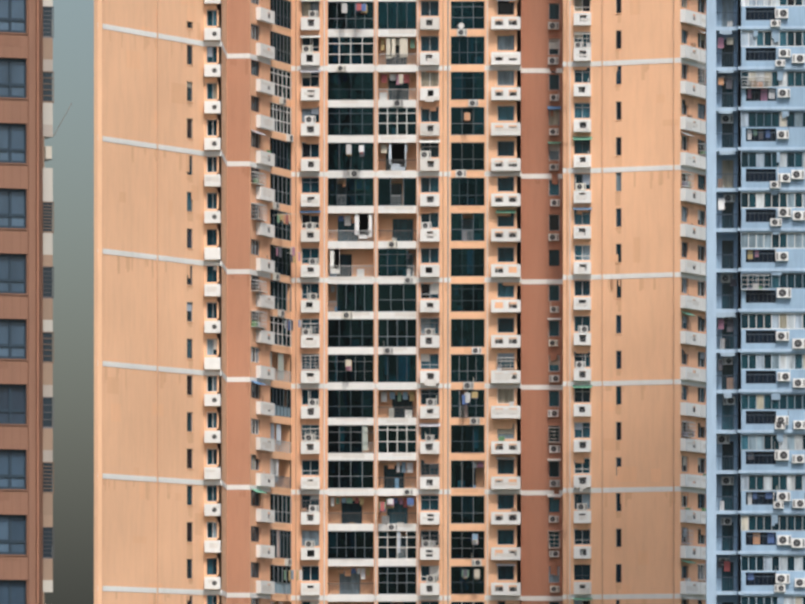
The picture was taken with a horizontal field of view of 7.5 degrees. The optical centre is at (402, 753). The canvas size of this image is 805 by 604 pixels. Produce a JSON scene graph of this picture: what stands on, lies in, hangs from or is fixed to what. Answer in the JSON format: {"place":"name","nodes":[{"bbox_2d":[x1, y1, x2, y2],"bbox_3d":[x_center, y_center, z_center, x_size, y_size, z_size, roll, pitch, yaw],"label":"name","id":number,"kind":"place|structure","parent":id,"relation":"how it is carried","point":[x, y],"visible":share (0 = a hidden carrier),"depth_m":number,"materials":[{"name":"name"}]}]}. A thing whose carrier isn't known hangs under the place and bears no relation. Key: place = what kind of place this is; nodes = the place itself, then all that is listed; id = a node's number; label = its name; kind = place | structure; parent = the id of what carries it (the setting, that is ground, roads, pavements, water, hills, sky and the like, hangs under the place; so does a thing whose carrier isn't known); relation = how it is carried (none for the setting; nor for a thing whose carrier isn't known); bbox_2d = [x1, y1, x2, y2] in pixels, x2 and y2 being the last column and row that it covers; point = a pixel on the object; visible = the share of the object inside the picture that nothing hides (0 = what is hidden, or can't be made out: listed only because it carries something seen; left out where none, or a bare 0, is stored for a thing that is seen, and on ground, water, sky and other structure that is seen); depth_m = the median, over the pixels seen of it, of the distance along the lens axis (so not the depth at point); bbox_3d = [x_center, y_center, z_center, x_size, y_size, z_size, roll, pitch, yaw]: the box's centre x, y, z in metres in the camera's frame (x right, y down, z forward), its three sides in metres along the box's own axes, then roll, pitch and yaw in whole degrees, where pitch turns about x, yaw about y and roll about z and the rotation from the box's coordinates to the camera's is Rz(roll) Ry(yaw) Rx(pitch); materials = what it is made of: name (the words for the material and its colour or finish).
{"place":"outdoors","nodes":[
{"label":"outdoors","id":0,"kind":"place"},
{"bbox_2d":[44,0,93,603],"label":"sky","id":1,"kind":"structure","parent":0,"point":[72,162],"materials":[{"name":"grey"}]},
{"label":"ground","id":2,"kind":"structure","parent":0,"visible":0},
{"bbox_2d":[0,0,71,603],"bbox_3d":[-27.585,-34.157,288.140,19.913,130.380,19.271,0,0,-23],"label":"brown block walls","id":3,"kind":"structure","parent":2,"relation":"on","point":[30,306],"depth_m":283.52,"materials":[{"name":"brown paint"}]},
{"bbox_2d":[0,0,51,603],"bbox_3d":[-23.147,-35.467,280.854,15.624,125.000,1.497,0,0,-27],"label":"windows","id":4,"kind":"structure","parent":3,"relation":"attached to","point":[17,327],"depth_m":283.57,"materials":[{"name":"glass"}]},
{"bbox_2d":[94,0,705,603],"bbox_3d":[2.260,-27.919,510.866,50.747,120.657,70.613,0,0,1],"label":"peach tower walls","id":5,"kind":"structure","parent":2,"relation":"on","point":[146,296],"depth_m":502.25,"materials":[{"name":"paint"}]},
{"bbox_2d":[270,0,483,603],"bbox_3d":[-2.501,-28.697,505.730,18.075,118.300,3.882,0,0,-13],"label":"windows","id":6,"kind":"structure","parent":5,"relation":"attached to","point":[464,262],"depth_m":506.05,"materials":[{"name":"black glass"}]},
{"bbox_2d":[187,0,703,603],"bbox_3d":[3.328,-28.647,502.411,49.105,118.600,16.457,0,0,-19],"label":"windows","id":7,"kind":"structure","parent":5,"relation":"attached to","point":[505,324],"depth_m":505.95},
{"bbox_2d":[706,0,804,603],"bbox_3d":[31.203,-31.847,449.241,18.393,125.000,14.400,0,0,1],"label":"blue block walls","id":8,"kind":"structure","parent":2,"relation":"on","point":[788,300],"depth_m":442.59,"materials":[{"name":"blue paint"}]},
{"bbox_2d":[722,0,804,603],"bbox_3d":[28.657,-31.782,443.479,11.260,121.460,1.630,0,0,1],"label":"windows","id":9,"kind":"structure","parent":8,"relation":"attached to","point":[764,321],"depth_m":442.74,"materials":[{"name":"black glass"}]}
]}

